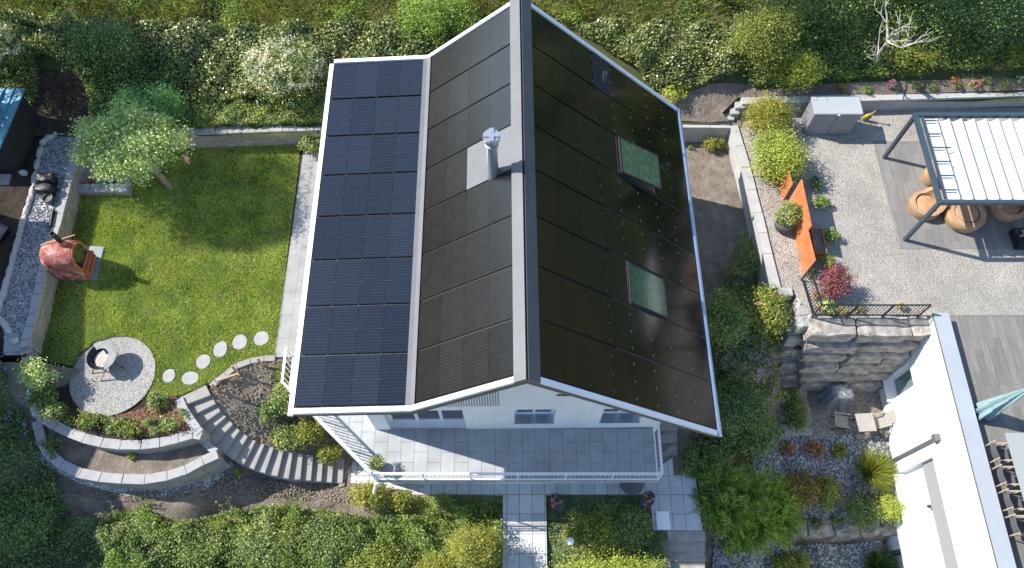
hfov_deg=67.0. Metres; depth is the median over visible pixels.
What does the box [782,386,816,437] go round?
bush
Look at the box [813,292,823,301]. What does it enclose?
flowering plant
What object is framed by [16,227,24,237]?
edging stone
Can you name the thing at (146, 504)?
straggly shrub
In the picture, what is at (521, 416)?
window
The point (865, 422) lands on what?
folding table
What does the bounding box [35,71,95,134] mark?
bare path
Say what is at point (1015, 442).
dining table
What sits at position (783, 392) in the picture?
bush
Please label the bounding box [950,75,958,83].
bed plant
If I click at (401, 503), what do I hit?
bush
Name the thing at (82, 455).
bed
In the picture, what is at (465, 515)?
leafy weeds
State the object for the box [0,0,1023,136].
hillside
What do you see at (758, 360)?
bush
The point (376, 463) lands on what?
potted plant
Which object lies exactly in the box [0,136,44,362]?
bank
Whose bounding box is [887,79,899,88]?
bed plant
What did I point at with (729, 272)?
straggly shrub
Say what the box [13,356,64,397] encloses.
bush
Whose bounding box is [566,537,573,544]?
globe lamp
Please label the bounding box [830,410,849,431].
folding chair
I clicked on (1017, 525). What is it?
deck chair
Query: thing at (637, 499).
bed cover
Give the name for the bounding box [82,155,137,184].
sandpit
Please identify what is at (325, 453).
bush
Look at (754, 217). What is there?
retaining wall
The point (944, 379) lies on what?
white house
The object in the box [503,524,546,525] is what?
path step
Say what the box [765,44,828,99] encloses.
bush
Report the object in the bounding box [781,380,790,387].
garden rock
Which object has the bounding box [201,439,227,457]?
curved wall
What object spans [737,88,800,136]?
bush
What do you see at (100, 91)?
slope cover
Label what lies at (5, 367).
blue flowers
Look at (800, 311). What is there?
boulder corner
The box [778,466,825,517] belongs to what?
bush
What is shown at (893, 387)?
window
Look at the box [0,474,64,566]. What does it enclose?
bush
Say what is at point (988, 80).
bed plant
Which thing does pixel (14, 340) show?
stone
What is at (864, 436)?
garden rock
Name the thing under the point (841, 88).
bed plant
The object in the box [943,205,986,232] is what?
wicker chair
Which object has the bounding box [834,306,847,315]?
flowering plant
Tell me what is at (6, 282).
edging stone
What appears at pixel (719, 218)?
side garden
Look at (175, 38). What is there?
ivy slope
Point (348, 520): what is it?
straggly shrub
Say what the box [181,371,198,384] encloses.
stepping stone
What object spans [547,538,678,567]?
bush
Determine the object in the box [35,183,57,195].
black bag
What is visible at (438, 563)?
bush
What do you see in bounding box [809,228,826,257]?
steel planter
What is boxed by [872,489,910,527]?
bush
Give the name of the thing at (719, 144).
bush
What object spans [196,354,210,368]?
stepping stone
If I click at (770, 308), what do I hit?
bush
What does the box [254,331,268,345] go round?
stepping stone
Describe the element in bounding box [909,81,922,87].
bed plant
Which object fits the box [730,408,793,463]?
bush
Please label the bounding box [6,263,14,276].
edging stone
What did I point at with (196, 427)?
curved wall
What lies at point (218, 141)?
retaining wall
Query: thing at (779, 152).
bush
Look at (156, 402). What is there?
bush
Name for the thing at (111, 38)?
bush
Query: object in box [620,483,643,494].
bistro table
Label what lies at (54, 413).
bush
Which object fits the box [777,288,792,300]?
end block
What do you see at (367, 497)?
bush
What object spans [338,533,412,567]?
bush
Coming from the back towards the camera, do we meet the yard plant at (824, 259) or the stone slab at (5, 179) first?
the stone slab at (5, 179)
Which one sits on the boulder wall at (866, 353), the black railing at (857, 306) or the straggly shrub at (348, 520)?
the black railing at (857, 306)
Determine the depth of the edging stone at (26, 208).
27.60 m
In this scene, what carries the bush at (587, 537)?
on the front garden at (191, 507)
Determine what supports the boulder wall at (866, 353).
on the side garden at (719, 218)
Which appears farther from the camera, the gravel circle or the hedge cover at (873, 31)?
the hedge cover at (873, 31)
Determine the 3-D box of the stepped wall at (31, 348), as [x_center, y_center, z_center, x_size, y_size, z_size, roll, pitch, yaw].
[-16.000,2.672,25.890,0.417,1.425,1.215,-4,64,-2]
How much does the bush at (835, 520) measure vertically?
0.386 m
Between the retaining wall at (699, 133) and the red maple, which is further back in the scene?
the retaining wall at (699, 133)
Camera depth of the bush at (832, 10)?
27.96 m
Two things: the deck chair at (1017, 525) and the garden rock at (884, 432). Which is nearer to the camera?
the deck chair at (1017, 525)
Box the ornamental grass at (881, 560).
[860,541,902,567]
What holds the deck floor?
on the gravel yard at (855, 213)
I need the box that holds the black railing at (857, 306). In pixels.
[800,267,931,317]
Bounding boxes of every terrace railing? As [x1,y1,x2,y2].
[281,347,376,479]
[373,421,663,479]
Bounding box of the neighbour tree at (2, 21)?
[0,0,32,47]
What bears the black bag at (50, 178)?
on the gravel path at (37, 249)
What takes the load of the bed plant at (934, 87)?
on the flower bed at (877, 88)
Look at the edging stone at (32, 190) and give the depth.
27.96 m
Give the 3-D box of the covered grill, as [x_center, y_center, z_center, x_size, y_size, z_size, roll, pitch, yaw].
[12.280,4.168,29.125,1.253,1.058,0.966,0,64,0]
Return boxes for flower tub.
[550,493,564,510]
[640,491,654,507]
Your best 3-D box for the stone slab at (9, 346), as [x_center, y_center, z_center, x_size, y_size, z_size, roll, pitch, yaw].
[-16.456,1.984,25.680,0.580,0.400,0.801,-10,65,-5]
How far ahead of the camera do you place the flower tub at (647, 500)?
26.27 m
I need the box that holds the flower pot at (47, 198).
[42,193,54,204]
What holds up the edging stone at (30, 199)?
on the bank at (14, 194)
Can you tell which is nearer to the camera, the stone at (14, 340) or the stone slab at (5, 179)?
the stone at (14, 340)
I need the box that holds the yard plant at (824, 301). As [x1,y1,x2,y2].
[819,298,835,313]
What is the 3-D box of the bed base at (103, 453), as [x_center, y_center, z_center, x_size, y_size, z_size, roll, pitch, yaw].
[-12.826,6.012,26.416,6.435,2.380,1.784,7,65,4]
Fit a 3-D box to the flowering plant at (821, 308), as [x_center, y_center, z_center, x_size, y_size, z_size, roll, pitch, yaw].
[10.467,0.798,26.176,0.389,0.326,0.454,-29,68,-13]
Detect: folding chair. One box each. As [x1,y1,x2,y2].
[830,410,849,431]
[873,410,896,431]
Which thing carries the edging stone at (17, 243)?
on the bank at (14, 194)
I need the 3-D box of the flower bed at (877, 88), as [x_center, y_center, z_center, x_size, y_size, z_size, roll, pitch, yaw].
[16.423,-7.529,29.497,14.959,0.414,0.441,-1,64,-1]
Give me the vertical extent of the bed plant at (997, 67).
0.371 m
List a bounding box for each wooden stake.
[210,383,219,391]
[256,357,263,366]
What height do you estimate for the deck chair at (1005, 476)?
0.954 m
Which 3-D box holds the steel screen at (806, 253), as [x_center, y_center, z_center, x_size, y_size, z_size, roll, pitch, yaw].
[10.127,-1.054,26.631,0.030,1.120,1.134,-3,64,-1]
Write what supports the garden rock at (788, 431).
on the side garden at (719, 218)
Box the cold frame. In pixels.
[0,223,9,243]
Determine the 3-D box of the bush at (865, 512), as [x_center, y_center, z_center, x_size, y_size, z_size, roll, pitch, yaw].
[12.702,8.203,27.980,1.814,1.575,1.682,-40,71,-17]
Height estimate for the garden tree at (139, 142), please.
4.532 m
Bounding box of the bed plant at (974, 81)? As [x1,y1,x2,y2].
[968,79,981,88]
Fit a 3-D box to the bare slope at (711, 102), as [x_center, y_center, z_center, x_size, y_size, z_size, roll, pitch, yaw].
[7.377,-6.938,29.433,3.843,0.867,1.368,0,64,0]
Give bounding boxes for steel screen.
[777,162,792,199]
[788,179,811,245]
[797,231,815,273]
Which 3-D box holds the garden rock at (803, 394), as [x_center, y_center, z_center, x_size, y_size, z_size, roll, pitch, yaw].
[11.095,4.455,29.578,0.486,0.253,1.858,0,64,0]
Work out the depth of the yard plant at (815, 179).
28.19 m
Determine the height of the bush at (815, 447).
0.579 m
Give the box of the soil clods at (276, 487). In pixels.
[42,475,356,502]
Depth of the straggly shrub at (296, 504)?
25.93 m
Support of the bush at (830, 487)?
on the pebble bed at (824, 462)
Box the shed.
[0,88,38,169]
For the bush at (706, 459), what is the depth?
26.77 m
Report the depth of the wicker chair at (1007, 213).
27.56 m
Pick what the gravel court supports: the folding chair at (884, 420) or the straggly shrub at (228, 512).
the folding chair at (884, 420)
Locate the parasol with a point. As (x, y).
(987, 410)
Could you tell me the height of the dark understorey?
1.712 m
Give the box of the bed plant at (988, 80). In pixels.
[982,77,991,84]
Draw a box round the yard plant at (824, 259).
[818,251,837,271]
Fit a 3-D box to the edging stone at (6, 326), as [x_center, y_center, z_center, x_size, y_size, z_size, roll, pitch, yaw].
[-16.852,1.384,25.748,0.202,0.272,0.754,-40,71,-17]
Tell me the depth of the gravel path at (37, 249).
27.06 m
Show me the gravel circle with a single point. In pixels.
(116, 389)
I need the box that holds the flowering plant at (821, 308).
[814,302,826,312]
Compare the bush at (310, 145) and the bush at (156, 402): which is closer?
the bush at (156, 402)
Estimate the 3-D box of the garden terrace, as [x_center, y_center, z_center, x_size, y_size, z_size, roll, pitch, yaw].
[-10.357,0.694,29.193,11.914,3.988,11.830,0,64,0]
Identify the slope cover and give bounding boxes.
[0,43,39,107]
[70,58,153,124]
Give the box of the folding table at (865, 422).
[852,413,876,433]
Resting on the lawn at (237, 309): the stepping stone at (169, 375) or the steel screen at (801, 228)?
the stepping stone at (169, 375)
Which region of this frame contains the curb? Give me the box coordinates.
[209,355,275,388]
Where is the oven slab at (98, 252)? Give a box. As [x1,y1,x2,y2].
[59,246,104,279]
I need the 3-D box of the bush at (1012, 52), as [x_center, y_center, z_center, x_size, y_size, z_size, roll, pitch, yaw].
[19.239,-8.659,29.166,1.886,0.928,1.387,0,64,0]
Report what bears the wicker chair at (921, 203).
on the deck floor
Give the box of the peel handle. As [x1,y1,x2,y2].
[40,234,74,245]
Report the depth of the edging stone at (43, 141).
28.88 m
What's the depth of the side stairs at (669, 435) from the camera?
27.25 m
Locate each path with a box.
[0,136,74,354]
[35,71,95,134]
[275,145,319,357]
[351,458,701,530]
[503,526,546,567]
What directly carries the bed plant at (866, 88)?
on the flower bed at (877, 88)
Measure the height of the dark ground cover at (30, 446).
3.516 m
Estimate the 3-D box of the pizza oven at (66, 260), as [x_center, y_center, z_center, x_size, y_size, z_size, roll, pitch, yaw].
[-15.490,-1.048,26.462,1.539,2.220,1.000,0,64,0]
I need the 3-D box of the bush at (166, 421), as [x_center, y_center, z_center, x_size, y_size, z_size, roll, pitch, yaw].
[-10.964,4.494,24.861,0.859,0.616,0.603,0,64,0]
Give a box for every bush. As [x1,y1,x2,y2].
[0,13,33,79]
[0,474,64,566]
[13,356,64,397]
[21,383,63,416]
[35,434,63,458]
[36,401,61,425]
[48,9,157,82]
[73,411,107,431]
[110,506,181,552]
[112,420,144,439]
[125,452,136,460]
[142,390,169,414]
[157,415,181,432]
[157,515,235,567]
[217,12,354,116]
[217,511,306,567]
[233,469,242,478]
[256,395,281,424]
[262,374,289,415]
[266,417,308,452]
[272,362,290,380]
[287,506,371,567]
[289,416,331,449]
[296,132,320,154]
[314,440,343,468]
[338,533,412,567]
[344,476,397,513]
[386,488,414,514]
[387,0,482,44]
[412,548,457,567]
[429,490,456,511]
[435,514,511,567]
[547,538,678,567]
[559,509,629,559]
[608,504,655,555]
[659,76,688,102]
[674,434,736,479]
[684,444,809,567]
[696,373,785,453]
[701,135,728,150]
[705,283,760,362]
[711,0,816,86]
[712,322,796,393]
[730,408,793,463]
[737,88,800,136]
[740,278,796,348]
[742,122,819,191]
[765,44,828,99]
[768,547,817,567]
[773,200,803,232]
[775,387,789,401]
[777,440,796,455]
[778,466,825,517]
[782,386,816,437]
[787,0,878,38]
[803,441,825,458]
[806,513,823,529]
[814,474,850,516]
[823,0,901,24]
[830,440,848,458]
[830,514,843,525]
[836,488,885,534]
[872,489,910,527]
[886,45,943,77]
[913,0,1023,58]
[996,39,1023,69]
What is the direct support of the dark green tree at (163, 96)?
on the hillside
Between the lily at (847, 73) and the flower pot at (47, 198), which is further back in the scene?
the lily at (847, 73)
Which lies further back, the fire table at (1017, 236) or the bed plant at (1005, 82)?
the bed plant at (1005, 82)
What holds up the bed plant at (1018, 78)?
on the flower bed at (877, 88)
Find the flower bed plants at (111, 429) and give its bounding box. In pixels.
[47,400,190,436]
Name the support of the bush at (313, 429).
on the planted slope at (249, 376)
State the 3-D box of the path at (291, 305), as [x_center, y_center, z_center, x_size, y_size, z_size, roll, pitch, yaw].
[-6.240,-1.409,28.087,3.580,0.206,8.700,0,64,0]
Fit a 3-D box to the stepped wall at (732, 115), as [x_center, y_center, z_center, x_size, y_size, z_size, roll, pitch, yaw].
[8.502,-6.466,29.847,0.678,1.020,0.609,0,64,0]
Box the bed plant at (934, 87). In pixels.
[926,80,938,90]
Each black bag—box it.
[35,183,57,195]
[36,173,58,185]
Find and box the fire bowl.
[76,341,124,373]
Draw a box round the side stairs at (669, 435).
[656,422,677,455]
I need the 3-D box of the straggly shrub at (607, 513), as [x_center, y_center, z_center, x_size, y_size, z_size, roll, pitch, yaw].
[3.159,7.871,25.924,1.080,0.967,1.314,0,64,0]
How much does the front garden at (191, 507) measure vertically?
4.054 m
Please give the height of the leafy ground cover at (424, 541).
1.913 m
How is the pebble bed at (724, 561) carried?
on the side garden at (719, 218)
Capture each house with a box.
[288,0,721,493]
[879,313,1023,567]
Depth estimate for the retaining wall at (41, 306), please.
27.06 m
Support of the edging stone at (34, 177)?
on the bank at (14, 194)
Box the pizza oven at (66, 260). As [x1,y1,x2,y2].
[39,231,95,280]
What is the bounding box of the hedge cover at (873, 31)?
[746,0,1023,86]
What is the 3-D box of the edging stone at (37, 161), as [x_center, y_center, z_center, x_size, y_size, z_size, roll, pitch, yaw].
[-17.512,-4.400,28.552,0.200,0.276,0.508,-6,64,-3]
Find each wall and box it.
[20,339,42,362]
[21,142,88,346]
[32,420,231,489]
[35,411,210,453]
[75,125,321,153]
[78,184,132,195]
[175,397,209,435]
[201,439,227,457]
[682,122,730,141]
[725,102,744,121]
[725,125,780,295]
[740,92,1023,113]
[791,519,896,541]
[794,313,929,391]
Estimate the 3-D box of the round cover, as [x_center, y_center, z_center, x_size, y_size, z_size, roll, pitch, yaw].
[6.207,8.004,26.342,0.440,0.025,0.440,0,64,0]
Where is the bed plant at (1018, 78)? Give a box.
[1015,74,1023,83]
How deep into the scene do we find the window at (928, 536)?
26.90 m
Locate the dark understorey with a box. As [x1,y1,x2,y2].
[92,501,502,567]
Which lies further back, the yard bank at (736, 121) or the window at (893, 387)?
the yard bank at (736, 121)
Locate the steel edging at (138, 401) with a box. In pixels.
[68,336,155,415]
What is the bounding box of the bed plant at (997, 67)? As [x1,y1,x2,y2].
[993,61,1002,70]
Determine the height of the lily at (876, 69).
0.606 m
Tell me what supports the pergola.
on the deck floor
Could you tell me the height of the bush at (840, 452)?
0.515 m
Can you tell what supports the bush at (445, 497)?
on the front garden at (191, 507)
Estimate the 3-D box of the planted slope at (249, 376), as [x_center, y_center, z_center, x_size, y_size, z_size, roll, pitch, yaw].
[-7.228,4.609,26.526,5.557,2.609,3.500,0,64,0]
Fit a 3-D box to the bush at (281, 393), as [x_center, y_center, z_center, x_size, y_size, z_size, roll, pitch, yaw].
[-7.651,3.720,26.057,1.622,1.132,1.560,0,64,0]
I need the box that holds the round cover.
[688,513,700,525]
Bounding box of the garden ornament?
[183,154,189,164]
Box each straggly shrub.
[93,501,125,542]
[128,495,156,521]
[214,495,245,527]
[282,489,304,524]
[341,509,363,542]
[431,495,455,514]
[564,508,587,524]
[591,498,622,537]
[722,256,747,277]
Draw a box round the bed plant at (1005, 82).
[999,77,1010,89]
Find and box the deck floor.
[873,141,1023,248]
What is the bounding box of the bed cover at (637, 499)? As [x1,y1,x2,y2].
[546,496,666,567]
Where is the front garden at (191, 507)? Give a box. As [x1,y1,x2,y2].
[0,362,670,567]
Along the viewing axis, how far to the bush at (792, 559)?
28.00 m
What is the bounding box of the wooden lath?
[216,373,238,380]
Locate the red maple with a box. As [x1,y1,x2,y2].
[811,262,859,301]
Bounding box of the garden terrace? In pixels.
[41,144,319,439]
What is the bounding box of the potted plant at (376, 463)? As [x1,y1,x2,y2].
[366,452,385,470]
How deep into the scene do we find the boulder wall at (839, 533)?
28.40 m
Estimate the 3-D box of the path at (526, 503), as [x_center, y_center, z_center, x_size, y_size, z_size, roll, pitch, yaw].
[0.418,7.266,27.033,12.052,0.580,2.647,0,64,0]
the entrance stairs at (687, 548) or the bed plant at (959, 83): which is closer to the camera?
the entrance stairs at (687, 548)
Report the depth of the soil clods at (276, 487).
26.17 m
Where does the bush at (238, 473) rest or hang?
on the front garden at (191, 507)
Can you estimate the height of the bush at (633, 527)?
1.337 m
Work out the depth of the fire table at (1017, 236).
27.25 m
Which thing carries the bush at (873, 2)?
on the hillside
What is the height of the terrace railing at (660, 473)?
1.135 m
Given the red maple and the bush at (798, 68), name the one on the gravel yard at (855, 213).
the red maple
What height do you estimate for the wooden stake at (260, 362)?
0.901 m
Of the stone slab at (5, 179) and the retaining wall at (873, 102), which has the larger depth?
the retaining wall at (873, 102)
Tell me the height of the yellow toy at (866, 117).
0.726 m
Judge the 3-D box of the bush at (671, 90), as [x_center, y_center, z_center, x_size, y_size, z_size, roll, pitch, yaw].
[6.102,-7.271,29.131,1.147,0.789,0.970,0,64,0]
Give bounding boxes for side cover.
[680,230,778,529]
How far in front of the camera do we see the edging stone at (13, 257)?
26.78 m
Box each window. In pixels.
[514,409,553,423]
[599,409,639,422]
[883,366,913,401]
[893,460,957,567]
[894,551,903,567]
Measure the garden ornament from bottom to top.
0.640 m
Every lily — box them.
[834,62,853,81]
[864,58,887,75]
[900,65,918,75]
[969,50,997,66]
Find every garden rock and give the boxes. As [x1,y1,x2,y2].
[211,472,220,479]
[228,457,233,464]
[778,394,785,403]
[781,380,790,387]
[781,423,812,436]
[795,388,811,423]
[855,432,869,440]
[877,426,889,438]
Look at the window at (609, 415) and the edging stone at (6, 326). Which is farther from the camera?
the edging stone at (6, 326)
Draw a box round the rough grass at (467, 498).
[372,493,502,567]
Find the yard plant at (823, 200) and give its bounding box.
[810,193,829,207]
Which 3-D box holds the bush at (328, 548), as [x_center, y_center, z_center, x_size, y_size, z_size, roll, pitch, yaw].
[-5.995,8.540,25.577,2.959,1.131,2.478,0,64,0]
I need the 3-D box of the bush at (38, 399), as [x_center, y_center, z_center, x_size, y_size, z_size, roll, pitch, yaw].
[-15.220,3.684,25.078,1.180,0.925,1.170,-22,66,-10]
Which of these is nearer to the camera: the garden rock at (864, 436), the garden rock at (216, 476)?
the garden rock at (216, 476)
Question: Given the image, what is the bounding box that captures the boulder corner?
[768,278,814,388]
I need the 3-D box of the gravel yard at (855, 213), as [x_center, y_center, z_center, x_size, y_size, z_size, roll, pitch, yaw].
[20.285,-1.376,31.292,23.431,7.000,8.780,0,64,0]
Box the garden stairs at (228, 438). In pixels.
[182,385,351,483]
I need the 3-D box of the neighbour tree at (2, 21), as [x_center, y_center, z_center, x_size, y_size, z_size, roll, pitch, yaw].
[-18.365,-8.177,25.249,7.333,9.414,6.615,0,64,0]
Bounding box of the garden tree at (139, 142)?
[60,98,195,199]
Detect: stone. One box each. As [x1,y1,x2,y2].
[0,288,7,302]
[0,317,11,333]
[1,275,10,288]
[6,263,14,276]
[9,251,17,263]
[11,337,18,343]
[12,237,21,251]
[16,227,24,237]
[18,169,27,175]
[18,215,26,227]
[22,204,30,216]
[26,194,33,204]
[29,184,35,195]
[31,170,37,184]
[31,410,40,416]
[34,158,40,170]
[36,146,43,157]
[39,137,46,146]
[44,134,54,141]
[163,369,175,382]
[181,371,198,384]
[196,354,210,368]
[213,341,227,357]
[232,334,246,349]
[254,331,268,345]
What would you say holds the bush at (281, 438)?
on the planted slope at (249, 376)
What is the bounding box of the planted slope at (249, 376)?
[210,358,354,459]
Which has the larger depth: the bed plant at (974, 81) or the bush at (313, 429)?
the bed plant at (974, 81)
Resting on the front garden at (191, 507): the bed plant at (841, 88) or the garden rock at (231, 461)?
the garden rock at (231, 461)
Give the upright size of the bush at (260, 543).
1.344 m
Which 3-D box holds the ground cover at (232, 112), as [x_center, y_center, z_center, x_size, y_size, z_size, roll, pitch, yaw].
[-9.948,-6.444,29.041,6.056,0.718,1.071,-3,64,-1]
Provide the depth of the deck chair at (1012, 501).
23.05 m
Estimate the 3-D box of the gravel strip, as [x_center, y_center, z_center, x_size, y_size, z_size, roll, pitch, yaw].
[-12.845,6.309,25.624,6.177,1.212,1.264,4,64,2]
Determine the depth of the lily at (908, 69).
29.30 m
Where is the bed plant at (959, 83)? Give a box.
[953,79,962,89]
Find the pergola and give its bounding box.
[882,112,1023,240]
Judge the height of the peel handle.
0.110 m
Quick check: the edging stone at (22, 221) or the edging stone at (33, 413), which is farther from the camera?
the edging stone at (22, 221)
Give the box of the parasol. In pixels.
[974,388,1023,421]
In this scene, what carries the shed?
on the bank at (14, 194)
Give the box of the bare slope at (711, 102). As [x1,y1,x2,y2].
[658,83,755,121]
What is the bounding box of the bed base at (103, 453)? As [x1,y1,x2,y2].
[53,437,179,471]
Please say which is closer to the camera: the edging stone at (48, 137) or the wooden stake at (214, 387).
the wooden stake at (214, 387)
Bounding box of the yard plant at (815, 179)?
[809,176,824,191]
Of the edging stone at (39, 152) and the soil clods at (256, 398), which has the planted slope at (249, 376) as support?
the soil clods at (256, 398)
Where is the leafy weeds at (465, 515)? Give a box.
[91,500,502,567]
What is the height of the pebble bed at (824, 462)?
2.394 m
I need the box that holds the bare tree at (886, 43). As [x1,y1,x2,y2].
[853,0,951,71]
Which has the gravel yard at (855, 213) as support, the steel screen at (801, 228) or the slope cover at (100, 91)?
the steel screen at (801, 228)
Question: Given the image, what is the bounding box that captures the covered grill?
[817,383,853,410]
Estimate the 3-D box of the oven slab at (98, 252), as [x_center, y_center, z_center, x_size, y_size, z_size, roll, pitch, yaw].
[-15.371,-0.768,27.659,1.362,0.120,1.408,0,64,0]
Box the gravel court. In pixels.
[794,389,883,437]
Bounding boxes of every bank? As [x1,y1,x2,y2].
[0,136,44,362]
[721,105,741,126]
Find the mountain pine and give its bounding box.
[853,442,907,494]
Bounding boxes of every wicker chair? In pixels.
[908,187,946,220]
[921,159,939,186]
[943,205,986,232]
[988,205,1023,222]
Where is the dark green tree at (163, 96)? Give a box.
[106,76,192,124]
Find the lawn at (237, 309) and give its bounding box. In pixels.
[43,145,299,396]
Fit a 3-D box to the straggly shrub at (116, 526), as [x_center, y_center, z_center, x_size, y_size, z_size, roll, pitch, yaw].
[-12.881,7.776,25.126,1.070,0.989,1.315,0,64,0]
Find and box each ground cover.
[0,352,148,567]
[84,501,502,567]
[168,95,325,127]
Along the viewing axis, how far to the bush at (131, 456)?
25.12 m
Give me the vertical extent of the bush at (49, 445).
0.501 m
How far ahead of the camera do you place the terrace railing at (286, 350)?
24.55 m
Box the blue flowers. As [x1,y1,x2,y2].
[2,356,27,435]
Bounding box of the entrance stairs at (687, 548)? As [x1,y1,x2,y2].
[667,530,705,567]
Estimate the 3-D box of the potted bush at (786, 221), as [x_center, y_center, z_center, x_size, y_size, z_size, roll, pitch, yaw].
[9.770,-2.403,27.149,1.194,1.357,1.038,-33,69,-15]
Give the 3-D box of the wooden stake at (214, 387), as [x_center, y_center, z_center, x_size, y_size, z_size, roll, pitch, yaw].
[-9.747,3.444,25.471,0.080,0.901,0.060,0,64,0]
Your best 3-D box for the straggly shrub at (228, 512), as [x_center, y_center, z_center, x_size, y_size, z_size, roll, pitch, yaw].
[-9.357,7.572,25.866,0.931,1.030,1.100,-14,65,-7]
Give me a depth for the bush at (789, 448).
28.58 m
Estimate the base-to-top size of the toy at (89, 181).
0.210 m
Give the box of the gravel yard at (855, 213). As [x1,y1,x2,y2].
[739,108,1023,318]
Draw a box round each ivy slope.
[0,7,481,106]
[579,15,744,93]
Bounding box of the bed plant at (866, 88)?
[861,85,871,93]
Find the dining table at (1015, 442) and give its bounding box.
[1005,433,1023,499]
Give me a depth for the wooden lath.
25.68 m
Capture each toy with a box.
[86,179,94,183]
[861,109,878,120]
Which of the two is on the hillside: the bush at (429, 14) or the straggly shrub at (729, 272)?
the bush at (429, 14)
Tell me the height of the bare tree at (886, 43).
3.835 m
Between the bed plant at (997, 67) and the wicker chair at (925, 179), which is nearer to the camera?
the wicker chair at (925, 179)
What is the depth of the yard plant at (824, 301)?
26.07 m
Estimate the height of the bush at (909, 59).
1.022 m
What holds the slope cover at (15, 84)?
on the hillside
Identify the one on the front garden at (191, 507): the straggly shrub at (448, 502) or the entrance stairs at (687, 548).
the straggly shrub at (448, 502)
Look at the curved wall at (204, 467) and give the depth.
25.03 m
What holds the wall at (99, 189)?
on the lawn at (237, 309)
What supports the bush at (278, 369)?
on the planted slope at (249, 376)
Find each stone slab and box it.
[0,174,11,184]
[3,332,21,352]
[655,511,670,529]
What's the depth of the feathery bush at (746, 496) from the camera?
26.68 m
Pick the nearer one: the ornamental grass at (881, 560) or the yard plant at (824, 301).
the yard plant at (824, 301)
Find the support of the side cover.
on the side garden at (719, 218)
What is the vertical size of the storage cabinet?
1.280 m
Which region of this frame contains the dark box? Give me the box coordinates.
[48,209,54,227]
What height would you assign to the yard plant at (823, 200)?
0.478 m
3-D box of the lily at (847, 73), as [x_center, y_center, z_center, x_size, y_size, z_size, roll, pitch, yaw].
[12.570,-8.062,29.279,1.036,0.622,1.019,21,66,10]
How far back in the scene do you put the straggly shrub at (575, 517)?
25.95 m
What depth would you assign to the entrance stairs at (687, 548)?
26.18 m
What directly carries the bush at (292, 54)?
on the hillside
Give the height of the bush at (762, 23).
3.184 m
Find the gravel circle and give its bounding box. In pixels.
[69,336,154,415]
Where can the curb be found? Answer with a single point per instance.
(244, 363)
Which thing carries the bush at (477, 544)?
on the front garden at (191, 507)
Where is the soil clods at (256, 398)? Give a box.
[210,358,356,462]
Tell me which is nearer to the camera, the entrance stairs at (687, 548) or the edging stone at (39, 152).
the entrance stairs at (687, 548)
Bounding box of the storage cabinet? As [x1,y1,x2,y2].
[801,97,862,133]
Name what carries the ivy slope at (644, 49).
on the hillside
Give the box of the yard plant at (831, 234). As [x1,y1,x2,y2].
[823,227,839,244]
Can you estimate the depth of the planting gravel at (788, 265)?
27.70 m
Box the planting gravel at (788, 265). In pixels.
[739,118,804,287]
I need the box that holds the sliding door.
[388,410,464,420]
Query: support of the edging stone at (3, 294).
on the bank at (14, 194)
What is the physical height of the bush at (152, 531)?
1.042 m
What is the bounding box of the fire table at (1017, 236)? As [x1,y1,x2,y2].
[1009,228,1023,249]
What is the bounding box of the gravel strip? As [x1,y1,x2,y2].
[29,448,223,496]
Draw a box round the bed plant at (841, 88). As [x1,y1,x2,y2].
[837,82,846,90]
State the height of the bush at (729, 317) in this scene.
1.899 m
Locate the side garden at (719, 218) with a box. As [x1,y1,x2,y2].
[655,142,885,567]
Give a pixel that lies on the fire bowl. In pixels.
(101, 355)
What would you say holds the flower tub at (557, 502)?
on the bed cover at (637, 499)
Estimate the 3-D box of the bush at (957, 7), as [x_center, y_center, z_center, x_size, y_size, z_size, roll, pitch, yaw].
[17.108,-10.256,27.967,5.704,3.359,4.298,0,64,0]
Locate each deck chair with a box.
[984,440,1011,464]
[990,464,1018,487]
[997,488,1023,512]
[1003,514,1023,537]
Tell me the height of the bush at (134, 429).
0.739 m
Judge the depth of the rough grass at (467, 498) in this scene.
26.45 m
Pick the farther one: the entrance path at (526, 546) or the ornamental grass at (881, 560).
the ornamental grass at (881, 560)
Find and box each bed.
[44,425,209,474]
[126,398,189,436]
[713,530,896,567]
[749,433,891,524]
[756,78,1023,96]
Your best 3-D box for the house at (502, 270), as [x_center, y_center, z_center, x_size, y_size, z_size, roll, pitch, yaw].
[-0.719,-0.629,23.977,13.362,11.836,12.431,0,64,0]

